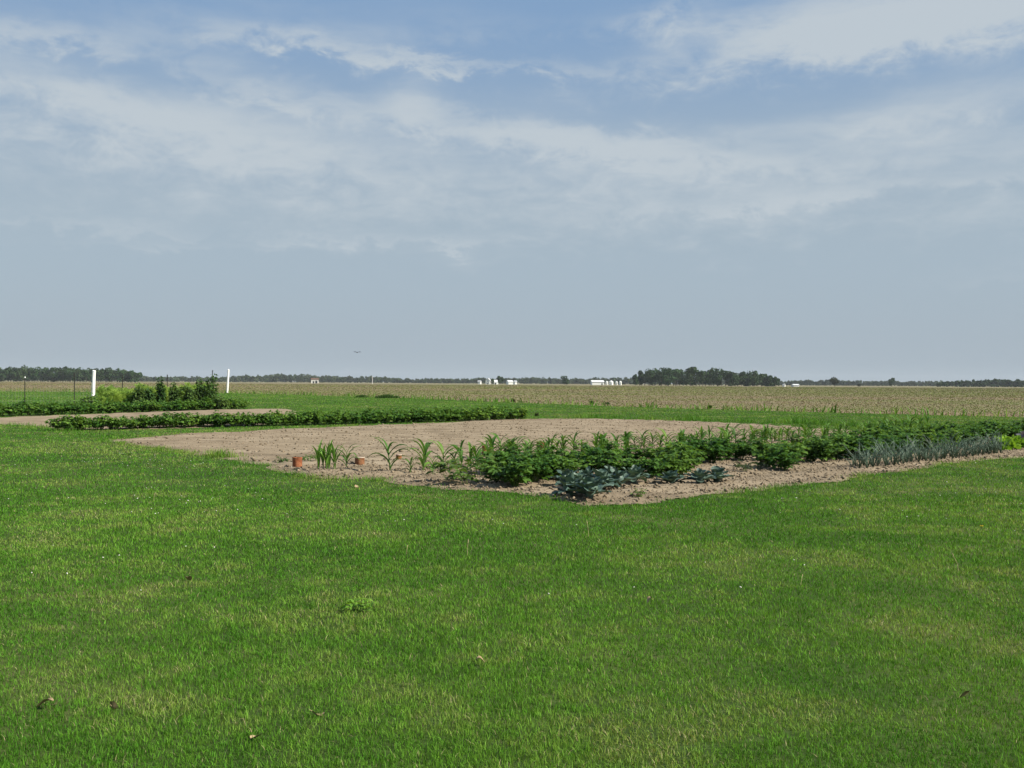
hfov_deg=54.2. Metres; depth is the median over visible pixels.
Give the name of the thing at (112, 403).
bean plant
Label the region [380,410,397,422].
bean plant
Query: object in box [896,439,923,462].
onion
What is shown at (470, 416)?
bean plant
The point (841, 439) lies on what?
potato plant
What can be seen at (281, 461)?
broadleaf weed
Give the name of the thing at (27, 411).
bean plant
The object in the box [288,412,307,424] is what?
bean plant
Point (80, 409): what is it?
bean plant
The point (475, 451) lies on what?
corn plant
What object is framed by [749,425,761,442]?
corn plant
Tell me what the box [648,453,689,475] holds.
potato plant
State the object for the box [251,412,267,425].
bean plant
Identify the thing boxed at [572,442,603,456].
potato plant
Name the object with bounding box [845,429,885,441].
potato plant
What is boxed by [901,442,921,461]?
onion
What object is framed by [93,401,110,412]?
bean plant
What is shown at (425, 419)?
bean plant
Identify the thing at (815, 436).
potato plant
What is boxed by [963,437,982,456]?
onion
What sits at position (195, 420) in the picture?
bean plant
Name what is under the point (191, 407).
bean plant
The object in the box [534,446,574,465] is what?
potato plant
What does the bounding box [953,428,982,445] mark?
potato plant
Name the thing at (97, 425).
bean plant
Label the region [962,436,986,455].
onion
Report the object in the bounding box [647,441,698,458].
potato plant
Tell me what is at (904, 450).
onion
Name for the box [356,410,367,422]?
bean plant
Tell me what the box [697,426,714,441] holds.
corn plant
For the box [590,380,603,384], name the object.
barn
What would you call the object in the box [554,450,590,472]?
potato plant
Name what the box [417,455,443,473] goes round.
corn plant
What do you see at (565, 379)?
tree
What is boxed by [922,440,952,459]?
onion
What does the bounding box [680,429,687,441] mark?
corn plant
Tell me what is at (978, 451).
onion
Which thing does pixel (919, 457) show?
onion
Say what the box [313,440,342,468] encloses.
corn clump
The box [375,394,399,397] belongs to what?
weed clump
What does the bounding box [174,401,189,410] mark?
bean plant
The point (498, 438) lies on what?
corn plant
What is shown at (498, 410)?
bean plant
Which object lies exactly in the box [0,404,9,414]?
bean plant
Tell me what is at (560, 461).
potato plant
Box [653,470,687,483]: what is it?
cabbage
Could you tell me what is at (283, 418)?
bean plant
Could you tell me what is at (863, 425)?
corn plant
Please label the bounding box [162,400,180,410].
bean plant
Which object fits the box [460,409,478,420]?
bean plant
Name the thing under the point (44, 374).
woodland
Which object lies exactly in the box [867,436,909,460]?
onion
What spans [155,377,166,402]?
leafy shrub
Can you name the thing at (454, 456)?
corn plant
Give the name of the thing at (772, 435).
corn plant
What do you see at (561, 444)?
corn plant
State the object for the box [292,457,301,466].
rusty can
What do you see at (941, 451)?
onion
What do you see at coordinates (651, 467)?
potato plant
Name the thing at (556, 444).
corn plant
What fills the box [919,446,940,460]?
onion
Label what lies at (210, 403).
bean plant
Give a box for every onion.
[838,442,873,467]
[840,454,858,466]
[845,447,870,465]
[855,446,881,467]
[858,443,888,466]
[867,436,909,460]
[868,438,885,466]
[875,440,908,464]
[875,446,892,464]
[876,447,892,465]
[885,445,902,463]
[887,435,917,460]
[887,440,922,463]
[888,440,914,460]
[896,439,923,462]
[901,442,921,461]
[903,434,922,456]
[905,438,930,461]
[913,436,938,459]
[918,433,958,455]
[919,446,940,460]
[921,444,933,460]
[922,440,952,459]
[929,439,951,458]
[937,432,965,458]
[939,435,971,456]
[943,437,971,457]
[943,438,967,457]
[946,437,977,456]
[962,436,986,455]
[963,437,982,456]
[970,435,994,454]
[973,430,997,452]
[976,441,985,454]
[980,434,1009,452]
[985,431,1005,453]
[986,435,1002,453]
[988,432,1017,452]
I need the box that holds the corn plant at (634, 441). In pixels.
[629,436,645,449]
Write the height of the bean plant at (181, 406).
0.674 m
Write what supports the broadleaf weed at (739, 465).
on the garden soil
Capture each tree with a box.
[497,376,504,382]
[561,376,568,384]
[829,377,838,386]
[888,378,894,386]
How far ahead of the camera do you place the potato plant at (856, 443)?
20.09 m
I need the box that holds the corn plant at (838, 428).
[830,424,846,432]
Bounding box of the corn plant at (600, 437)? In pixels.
[591,433,606,446]
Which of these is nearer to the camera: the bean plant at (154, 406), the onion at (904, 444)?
the onion at (904, 444)
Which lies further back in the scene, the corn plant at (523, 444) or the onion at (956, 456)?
the onion at (956, 456)
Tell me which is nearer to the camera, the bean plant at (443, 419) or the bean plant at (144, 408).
the bean plant at (443, 419)
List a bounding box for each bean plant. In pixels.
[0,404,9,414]
[5,398,32,415]
[6,403,22,415]
[12,401,28,415]
[24,401,39,415]
[26,401,48,415]
[31,401,54,414]
[42,400,63,414]
[44,402,59,414]
[44,418,68,430]
[48,412,75,430]
[58,401,77,413]
[58,420,76,429]
[62,415,89,429]
[64,401,86,413]
[67,399,79,413]
[68,414,91,429]
[75,400,90,413]
[76,417,92,430]
[80,392,98,403]
[80,401,100,413]
[82,402,95,413]
[86,412,111,429]
[88,417,101,429]
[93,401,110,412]
[100,402,120,412]
[102,417,118,428]
[103,398,125,412]
[103,415,129,429]
[104,417,123,429]
[118,399,137,412]
[123,417,140,428]
[125,402,137,411]
[132,417,153,427]
[133,400,150,411]
[137,399,159,411]
[141,401,161,411]
[141,417,160,427]
[143,412,167,426]
[154,402,165,411]
[154,412,183,427]
[154,414,177,427]
[160,401,171,410]
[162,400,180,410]
[164,398,186,410]
[171,412,189,426]
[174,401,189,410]
[174,412,194,427]
[181,412,201,426]
[186,400,198,410]
[187,400,201,409]
[187,414,199,426]
[192,398,206,409]
[196,397,216,409]
[196,413,213,425]
[200,397,215,409]
[203,413,228,426]
[210,410,227,426]
[219,412,231,425]
[219,412,241,426]
[226,412,244,426]
[227,398,238,408]
[228,399,236,408]
[238,415,259,426]
[240,412,254,426]
[241,398,251,407]
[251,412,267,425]
[261,414,280,425]
[261,415,275,425]
[263,410,288,425]
[272,409,299,425]
[283,414,303,425]
[288,410,310,424]
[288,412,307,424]
[300,409,323,424]
[303,411,314,424]
[309,408,328,424]
[320,412,336,424]
[324,409,344,423]
[326,411,341,424]
[336,410,348,423]
[338,411,360,423]
[349,411,359,423]
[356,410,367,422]
[360,407,379,422]
[366,414,382,423]
[369,408,384,422]
[374,412,388,422]
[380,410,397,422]
[385,408,409,422]
[392,409,406,422]
[397,409,409,422]
[405,410,415,421]
[410,408,426,421]
[419,408,435,421]
[421,408,443,421]
[431,409,441,421]
[439,405,456,421]
[440,410,450,421]
[450,407,465,420]
[453,410,468,421]
[457,410,477,420]
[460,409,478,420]
[470,407,487,420]
[471,406,492,419]
[474,407,490,420]
[486,405,507,419]
[489,407,508,419]
[490,407,507,419]
[500,406,517,418]
[501,408,520,418]
[514,404,527,418]
[518,407,529,418]
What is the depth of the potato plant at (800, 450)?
18.68 m
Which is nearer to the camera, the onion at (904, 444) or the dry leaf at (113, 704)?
the dry leaf at (113, 704)
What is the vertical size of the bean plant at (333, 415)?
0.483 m
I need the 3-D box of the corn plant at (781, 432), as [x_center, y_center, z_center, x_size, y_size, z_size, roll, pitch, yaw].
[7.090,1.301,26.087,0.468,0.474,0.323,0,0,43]
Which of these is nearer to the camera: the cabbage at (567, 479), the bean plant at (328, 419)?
the cabbage at (567, 479)
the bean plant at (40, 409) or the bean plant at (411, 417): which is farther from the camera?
the bean plant at (40, 409)
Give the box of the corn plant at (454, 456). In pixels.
[442,446,464,464]
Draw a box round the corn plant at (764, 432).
[756,429,773,439]
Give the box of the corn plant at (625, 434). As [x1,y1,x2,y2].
[615,431,632,448]
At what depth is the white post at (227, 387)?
131.58 m
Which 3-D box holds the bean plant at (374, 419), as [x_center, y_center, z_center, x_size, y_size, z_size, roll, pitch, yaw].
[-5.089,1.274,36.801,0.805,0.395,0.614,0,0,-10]
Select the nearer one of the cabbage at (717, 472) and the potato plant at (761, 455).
the cabbage at (717, 472)
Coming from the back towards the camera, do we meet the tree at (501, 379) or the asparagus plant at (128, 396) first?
the tree at (501, 379)
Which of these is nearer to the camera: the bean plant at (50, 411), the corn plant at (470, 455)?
the corn plant at (470, 455)
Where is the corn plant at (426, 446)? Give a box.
[408,438,433,470]
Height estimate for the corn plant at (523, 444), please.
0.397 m
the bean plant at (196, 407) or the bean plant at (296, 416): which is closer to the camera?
the bean plant at (296, 416)
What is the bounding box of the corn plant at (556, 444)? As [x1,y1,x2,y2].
[551,439,567,450]
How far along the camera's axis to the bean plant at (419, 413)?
37.97 m
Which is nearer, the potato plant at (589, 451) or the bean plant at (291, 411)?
the potato plant at (589, 451)
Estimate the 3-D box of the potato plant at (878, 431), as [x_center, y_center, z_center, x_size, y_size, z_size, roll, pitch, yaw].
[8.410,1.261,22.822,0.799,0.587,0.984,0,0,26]
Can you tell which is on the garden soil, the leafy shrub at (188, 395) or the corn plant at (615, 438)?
the corn plant at (615, 438)
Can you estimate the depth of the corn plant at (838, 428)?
27.99 m
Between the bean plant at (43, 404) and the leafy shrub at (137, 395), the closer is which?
the bean plant at (43, 404)
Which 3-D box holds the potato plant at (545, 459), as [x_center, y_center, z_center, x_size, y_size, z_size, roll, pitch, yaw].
[0.513,1.294,15.541,0.781,0.441,0.647,0,0,-37]
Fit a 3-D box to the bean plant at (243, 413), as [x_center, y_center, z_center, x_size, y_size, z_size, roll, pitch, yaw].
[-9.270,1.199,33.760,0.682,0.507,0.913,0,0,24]
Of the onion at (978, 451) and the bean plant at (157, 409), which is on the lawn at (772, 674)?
the bean plant at (157, 409)
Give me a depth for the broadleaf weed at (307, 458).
18.73 m
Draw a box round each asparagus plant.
[95,384,111,401]
[101,391,112,402]
[108,388,120,402]
[115,392,126,402]
[120,389,131,402]
[134,382,149,398]
[156,384,167,401]
[181,382,194,400]
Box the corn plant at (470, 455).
[463,442,476,463]
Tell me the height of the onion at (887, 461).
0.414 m
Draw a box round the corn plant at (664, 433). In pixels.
[657,428,682,444]
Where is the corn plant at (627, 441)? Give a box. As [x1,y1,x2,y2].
[622,434,634,449]
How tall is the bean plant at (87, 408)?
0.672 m
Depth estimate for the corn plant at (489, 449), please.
18.11 m
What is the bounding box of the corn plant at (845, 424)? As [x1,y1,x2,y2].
[841,421,852,433]
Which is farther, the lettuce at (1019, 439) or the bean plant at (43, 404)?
the bean plant at (43, 404)
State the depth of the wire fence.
50.99 m
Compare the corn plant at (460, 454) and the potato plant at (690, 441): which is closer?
the corn plant at (460, 454)
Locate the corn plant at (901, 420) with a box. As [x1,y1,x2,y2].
[896,417,911,428]
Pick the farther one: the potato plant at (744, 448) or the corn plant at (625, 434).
the corn plant at (625, 434)
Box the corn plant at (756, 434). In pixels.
[746,429,762,440]
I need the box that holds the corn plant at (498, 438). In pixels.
[484,432,519,450]
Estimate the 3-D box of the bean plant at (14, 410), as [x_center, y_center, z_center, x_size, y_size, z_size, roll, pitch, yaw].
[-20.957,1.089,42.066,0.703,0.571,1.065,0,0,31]
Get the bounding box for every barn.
[311,378,318,382]
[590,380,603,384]
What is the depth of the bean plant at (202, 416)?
33.04 m
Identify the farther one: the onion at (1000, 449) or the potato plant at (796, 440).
the onion at (1000, 449)
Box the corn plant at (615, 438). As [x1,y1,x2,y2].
[611,433,622,446]
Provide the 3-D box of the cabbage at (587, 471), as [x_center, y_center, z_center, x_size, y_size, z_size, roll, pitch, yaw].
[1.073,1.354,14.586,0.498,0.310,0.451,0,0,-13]
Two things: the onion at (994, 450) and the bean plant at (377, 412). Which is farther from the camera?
the bean plant at (377, 412)
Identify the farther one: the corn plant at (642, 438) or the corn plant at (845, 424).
the corn plant at (845, 424)
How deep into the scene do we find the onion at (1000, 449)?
22.12 m
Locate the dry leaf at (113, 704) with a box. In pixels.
[110,701,117,708]
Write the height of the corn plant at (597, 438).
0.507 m
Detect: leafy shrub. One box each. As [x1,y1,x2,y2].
[131,385,144,403]
[142,388,156,410]
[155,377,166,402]
[168,382,184,408]
[182,385,198,409]
[195,378,206,409]
[204,374,218,409]
[213,395,230,408]
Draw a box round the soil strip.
[0,409,296,428]
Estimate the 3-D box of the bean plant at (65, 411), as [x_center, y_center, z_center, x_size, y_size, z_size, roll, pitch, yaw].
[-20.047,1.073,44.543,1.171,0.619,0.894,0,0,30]
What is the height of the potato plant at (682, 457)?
0.476 m
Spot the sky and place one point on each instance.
(791, 190)
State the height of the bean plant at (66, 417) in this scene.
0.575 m
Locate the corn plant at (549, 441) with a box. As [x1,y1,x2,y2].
[536,437,554,449]
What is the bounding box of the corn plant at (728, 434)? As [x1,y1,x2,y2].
[725,429,743,440]
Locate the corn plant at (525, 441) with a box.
[521,439,541,453]
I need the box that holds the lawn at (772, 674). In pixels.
[0,392,1023,767]
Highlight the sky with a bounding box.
[0,0,1023,383]
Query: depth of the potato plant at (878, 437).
20.78 m
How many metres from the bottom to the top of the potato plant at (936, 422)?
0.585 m
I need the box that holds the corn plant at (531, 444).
[523,438,546,452]
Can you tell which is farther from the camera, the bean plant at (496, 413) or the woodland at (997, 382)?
the woodland at (997, 382)
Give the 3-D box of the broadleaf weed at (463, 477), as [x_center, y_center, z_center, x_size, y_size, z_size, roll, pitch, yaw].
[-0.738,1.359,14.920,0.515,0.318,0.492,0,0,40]
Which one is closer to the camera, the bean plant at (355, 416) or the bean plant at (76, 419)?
the bean plant at (76, 419)
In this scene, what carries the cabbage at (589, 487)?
on the garden soil
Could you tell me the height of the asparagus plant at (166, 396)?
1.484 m
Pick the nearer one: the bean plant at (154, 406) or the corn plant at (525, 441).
the corn plant at (525, 441)
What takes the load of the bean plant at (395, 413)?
on the lawn at (772, 674)
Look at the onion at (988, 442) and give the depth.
21.99 m
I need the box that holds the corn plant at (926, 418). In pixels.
[920,415,935,428]
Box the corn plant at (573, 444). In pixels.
[566,439,580,450]
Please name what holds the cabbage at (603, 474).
on the garden soil
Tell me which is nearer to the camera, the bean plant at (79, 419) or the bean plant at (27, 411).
the bean plant at (79, 419)
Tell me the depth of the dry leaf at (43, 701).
4.65 m
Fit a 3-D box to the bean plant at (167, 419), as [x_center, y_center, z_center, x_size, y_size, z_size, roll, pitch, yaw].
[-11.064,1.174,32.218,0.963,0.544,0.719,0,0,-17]
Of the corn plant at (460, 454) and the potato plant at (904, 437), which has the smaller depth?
the corn plant at (460, 454)
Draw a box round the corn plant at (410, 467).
[403,455,420,472]
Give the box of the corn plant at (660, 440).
[651,432,667,446]
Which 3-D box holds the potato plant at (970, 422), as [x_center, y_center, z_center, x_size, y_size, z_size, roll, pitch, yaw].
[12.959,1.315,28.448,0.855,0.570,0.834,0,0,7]
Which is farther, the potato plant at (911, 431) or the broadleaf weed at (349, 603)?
the potato plant at (911, 431)
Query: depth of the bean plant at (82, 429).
30.55 m
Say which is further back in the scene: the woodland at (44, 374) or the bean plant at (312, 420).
the woodland at (44, 374)
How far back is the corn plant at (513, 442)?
19.77 m
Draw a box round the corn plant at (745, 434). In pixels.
[735,427,751,441]
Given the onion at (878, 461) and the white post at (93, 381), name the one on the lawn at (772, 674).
the white post at (93, 381)
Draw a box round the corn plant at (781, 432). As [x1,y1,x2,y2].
[779,426,789,439]
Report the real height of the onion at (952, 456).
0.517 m
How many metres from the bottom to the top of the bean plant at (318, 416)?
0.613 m
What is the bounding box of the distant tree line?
[4,373,1020,386]
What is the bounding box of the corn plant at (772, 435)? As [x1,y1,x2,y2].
[766,429,779,442]
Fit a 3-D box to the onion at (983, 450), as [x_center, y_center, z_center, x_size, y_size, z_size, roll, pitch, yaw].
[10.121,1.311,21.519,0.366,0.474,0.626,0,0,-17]
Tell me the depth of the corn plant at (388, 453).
16.79 m
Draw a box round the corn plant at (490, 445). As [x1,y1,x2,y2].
[479,436,503,452]
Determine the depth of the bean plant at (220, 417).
33.13 m
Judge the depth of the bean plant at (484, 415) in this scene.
39.75 m
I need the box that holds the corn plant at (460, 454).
[448,440,463,464]
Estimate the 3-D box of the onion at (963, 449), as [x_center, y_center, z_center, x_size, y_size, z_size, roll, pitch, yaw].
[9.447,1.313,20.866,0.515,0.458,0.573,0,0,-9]
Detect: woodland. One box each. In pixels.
[0,365,142,381]
[632,366,779,385]
[936,378,1023,386]
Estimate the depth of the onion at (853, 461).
18.10 m
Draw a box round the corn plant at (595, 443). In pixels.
[592,434,602,446]
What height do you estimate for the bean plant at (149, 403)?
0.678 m
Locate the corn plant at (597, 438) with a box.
[590,431,610,446]
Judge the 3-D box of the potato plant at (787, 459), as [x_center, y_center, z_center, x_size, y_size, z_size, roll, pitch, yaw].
[4.790,1.310,17.675,0.705,0.492,0.868,0,0,6]
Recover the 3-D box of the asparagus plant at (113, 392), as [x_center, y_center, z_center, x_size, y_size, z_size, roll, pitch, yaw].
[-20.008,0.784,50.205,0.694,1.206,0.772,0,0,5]
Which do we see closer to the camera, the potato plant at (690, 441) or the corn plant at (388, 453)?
the corn plant at (388, 453)
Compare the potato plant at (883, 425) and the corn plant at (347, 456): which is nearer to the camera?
the corn plant at (347, 456)
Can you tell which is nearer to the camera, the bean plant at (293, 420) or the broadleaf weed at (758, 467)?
the broadleaf weed at (758, 467)
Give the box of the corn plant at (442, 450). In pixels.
[430,440,464,463]
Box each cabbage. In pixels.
[550,473,580,496]
[551,468,578,485]
[566,475,611,497]
[570,472,585,488]
[579,466,593,477]
[585,468,619,488]
[604,464,616,473]
[609,468,637,487]
[621,465,650,482]
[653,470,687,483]
[679,468,716,482]
[705,465,734,481]
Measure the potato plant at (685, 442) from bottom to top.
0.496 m
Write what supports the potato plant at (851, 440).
on the garden soil
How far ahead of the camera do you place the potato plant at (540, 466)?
15.01 m
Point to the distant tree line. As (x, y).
(277, 377)
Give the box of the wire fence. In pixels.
[18,370,212,402]
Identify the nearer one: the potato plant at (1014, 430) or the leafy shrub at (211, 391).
the potato plant at (1014, 430)
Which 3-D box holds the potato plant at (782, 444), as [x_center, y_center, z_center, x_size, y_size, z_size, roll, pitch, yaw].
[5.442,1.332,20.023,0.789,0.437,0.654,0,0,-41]
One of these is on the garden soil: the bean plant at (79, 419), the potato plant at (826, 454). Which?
the potato plant at (826, 454)
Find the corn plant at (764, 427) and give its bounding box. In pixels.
[761,425,769,441]
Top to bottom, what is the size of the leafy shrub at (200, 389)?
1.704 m
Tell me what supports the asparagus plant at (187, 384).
on the lawn at (772, 674)
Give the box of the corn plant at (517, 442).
[504,436,528,454]
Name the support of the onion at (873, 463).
on the garden soil
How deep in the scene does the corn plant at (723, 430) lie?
24.72 m
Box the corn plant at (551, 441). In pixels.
[539,434,561,450]
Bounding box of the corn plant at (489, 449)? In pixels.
[482,441,498,461]
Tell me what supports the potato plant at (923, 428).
on the garden soil
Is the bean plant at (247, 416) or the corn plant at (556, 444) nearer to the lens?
the corn plant at (556, 444)
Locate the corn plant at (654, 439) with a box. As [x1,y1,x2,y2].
[645,432,664,447]
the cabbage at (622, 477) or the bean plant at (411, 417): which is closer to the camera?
the cabbage at (622, 477)
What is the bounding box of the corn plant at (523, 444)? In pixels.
[517,440,534,453]
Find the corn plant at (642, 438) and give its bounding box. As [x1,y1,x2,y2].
[631,430,656,448]
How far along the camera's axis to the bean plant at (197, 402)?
51.79 m
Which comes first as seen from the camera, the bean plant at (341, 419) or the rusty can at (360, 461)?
the rusty can at (360, 461)
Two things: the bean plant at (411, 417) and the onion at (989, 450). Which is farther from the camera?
the bean plant at (411, 417)
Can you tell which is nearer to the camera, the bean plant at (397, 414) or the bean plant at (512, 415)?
the bean plant at (397, 414)
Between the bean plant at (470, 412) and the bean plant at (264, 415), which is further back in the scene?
the bean plant at (470, 412)
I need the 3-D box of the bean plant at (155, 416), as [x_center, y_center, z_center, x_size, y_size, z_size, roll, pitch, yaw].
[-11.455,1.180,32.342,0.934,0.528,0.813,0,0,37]
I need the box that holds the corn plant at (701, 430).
[695,426,708,443]
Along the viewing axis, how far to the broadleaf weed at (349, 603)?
6.71 m
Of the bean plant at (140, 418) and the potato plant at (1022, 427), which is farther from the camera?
the bean plant at (140, 418)
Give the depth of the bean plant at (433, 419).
38.22 m
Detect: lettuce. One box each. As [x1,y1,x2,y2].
[990,439,1012,449]
[999,437,1021,448]
[1004,434,1023,447]
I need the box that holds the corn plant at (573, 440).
[561,431,587,449]
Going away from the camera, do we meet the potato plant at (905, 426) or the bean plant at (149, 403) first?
the potato plant at (905, 426)
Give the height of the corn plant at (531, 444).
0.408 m
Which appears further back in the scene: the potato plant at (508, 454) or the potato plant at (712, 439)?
the potato plant at (712, 439)
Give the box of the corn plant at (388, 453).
[369,436,411,469]
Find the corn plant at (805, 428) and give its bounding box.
[797,421,816,437]
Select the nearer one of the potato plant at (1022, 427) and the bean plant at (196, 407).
the potato plant at (1022, 427)
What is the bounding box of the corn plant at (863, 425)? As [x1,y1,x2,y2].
[856,420,874,429]
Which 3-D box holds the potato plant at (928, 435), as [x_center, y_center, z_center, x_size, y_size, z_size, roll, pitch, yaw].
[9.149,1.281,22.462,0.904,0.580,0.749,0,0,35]
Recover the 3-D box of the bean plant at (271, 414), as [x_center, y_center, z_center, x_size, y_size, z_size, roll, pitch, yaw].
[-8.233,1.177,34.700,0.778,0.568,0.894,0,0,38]
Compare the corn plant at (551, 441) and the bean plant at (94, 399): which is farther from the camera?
the bean plant at (94, 399)
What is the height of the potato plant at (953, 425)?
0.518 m
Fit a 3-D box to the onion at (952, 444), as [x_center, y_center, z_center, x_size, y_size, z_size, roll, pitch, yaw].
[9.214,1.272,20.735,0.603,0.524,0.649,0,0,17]
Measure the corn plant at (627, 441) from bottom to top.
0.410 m
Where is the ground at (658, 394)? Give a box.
[0,380,1023,416]
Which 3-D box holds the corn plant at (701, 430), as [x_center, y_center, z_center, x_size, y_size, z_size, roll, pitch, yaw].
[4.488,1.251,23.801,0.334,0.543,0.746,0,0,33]
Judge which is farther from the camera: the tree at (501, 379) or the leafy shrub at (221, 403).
the tree at (501, 379)
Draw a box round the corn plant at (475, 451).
[465,444,485,461]
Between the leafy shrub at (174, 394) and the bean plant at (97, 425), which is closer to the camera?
the bean plant at (97, 425)
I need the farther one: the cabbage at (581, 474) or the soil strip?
the soil strip
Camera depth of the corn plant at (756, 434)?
25.15 m
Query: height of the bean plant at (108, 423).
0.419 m
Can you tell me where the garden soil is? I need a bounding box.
[104,418,1023,505]
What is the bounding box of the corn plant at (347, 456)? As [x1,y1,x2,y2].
[337,444,359,466]
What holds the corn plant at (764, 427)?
on the garden soil
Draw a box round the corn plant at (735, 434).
[731,426,747,441]
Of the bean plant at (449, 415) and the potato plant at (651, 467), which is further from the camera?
the bean plant at (449, 415)
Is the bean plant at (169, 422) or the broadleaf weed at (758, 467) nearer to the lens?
the broadleaf weed at (758, 467)
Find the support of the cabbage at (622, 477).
on the garden soil
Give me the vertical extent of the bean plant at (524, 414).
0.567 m
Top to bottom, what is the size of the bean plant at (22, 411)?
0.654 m
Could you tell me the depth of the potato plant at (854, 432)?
23.52 m
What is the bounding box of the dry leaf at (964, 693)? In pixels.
[961,691,970,696]
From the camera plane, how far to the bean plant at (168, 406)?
49.59 m
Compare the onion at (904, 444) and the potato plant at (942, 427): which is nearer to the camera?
the onion at (904, 444)
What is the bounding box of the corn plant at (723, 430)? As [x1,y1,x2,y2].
[716,423,729,436]
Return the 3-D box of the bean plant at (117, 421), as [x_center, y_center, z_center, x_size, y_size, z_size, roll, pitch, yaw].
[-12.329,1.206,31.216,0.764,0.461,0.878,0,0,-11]
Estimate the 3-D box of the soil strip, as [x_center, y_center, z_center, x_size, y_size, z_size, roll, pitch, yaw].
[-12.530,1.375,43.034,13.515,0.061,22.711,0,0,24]
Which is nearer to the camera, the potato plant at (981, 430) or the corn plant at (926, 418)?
the potato plant at (981, 430)
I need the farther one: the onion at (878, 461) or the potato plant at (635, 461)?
the onion at (878, 461)
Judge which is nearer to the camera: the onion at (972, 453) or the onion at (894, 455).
the onion at (894, 455)
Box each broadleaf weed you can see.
[274,456,289,462]
[302,454,316,460]
[340,597,376,610]
[424,459,467,479]
[441,465,479,482]
[457,455,495,476]
[631,488,646,496]
[732,460,755,470]
[750,459,766,468]
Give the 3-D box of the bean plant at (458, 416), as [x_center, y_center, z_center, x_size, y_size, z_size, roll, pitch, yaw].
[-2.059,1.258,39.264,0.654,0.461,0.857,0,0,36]
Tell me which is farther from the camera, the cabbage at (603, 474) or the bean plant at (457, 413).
the bean plant at (457, 413)
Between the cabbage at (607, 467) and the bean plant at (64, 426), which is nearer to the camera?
the cabbage at (607, 467)
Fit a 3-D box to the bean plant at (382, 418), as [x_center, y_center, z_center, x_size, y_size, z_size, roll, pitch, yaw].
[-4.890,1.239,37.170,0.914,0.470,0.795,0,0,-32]
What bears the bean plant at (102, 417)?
on the lawn at (772, 674)
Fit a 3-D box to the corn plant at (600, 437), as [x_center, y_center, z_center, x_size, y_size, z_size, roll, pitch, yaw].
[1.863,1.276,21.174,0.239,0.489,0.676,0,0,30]
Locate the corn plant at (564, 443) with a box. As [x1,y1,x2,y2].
[559,434,572,450]
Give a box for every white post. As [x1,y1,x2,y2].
[91,370,95,395]
[226,369,228,392]
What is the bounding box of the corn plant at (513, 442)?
[499,436,522,451]
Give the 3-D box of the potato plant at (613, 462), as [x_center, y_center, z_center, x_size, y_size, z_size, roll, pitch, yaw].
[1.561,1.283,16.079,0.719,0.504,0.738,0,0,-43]
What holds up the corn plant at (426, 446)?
on the garden soil
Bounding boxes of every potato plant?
[471,451,510,471]
[475,460,506,481]
[488,452,535,486]
[498,444,536,463]
[519,450,556,481]
[529,452,569,478]
[530,443,562,457]
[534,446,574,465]
[547,455,581,479]
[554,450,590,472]
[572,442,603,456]
[572,444,605,472]
[586,449,632,470]
[591,438,625,460]
[618,444,652,460]
[618,454,647,470]
[627,456,669,478]
[635,443,667,461]
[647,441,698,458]
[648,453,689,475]
[659,440,701,455]
[659,449,704,474]
[669,442,706,465]
[671,437,701,444]
[676,435,723,461]
[699,438,731,462]
[708,437,734,443]
[716,436,742,459]
[724,436,755,459]
[744,436,779,459]
[750,444,776,466]
[765,444,805,470]
[770,439,793,447]
[775,441,811,464]
[779,431,814,449]
[793,438,833,461]
[801,434,834,450]
[804,436,846,461]
[820,433,859,459]
[827,430,839,438]
[838,435,883,457]
[841,429,861,437]
[844,434,868,455]
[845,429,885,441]
[860,424,889,433]
[867,434,895,456]
[868,427,899,439]
[876,423,905,433]
[880,433,909,453]
[883,427,911,439]
[890,428,923,437]
[891,432,924,453]
[893,423,911,432]
[900,428,939,450]
[908,421,945,435]
[917,432,949,448]
[927,421,948,429]
[932,422,959,434]
[934,428,972,446]
[949,422,969,429]
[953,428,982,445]
[955,420,978,429]
[965,424,1000,442]
[971,419,998,428]
[975,421,1012,438]
[1005,422,1021,436]
[1010,418,1023,432]
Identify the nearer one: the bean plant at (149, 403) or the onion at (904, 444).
the onion at (904, 444)
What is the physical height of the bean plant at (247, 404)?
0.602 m
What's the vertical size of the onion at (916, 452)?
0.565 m
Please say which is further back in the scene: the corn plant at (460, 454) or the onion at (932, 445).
the onion at (932, 445)
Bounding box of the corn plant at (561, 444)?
[551,433,575,453]
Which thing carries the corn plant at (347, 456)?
on the garden soil
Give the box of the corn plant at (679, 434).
[671,431,688,440]
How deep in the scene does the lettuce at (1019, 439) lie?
24.27 m
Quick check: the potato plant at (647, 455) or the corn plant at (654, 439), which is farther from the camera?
the corn plant at (654, 439)
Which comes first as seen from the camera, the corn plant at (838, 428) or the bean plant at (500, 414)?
the corn plant at (838, 428)
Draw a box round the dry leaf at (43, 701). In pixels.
[36,697,55,707]
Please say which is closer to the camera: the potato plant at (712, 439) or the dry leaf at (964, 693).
the dry leaf at (964, 693)
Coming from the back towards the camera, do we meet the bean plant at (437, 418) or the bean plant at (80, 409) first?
the bean plant at (80, 409)
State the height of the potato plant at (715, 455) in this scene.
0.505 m
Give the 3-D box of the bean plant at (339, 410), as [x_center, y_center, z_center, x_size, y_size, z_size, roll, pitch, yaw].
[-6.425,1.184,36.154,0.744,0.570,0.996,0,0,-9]
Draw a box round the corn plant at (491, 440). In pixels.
[476,434,508,453]
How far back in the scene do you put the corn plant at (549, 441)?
20.53 m
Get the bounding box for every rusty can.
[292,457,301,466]
[355,456,364,464]

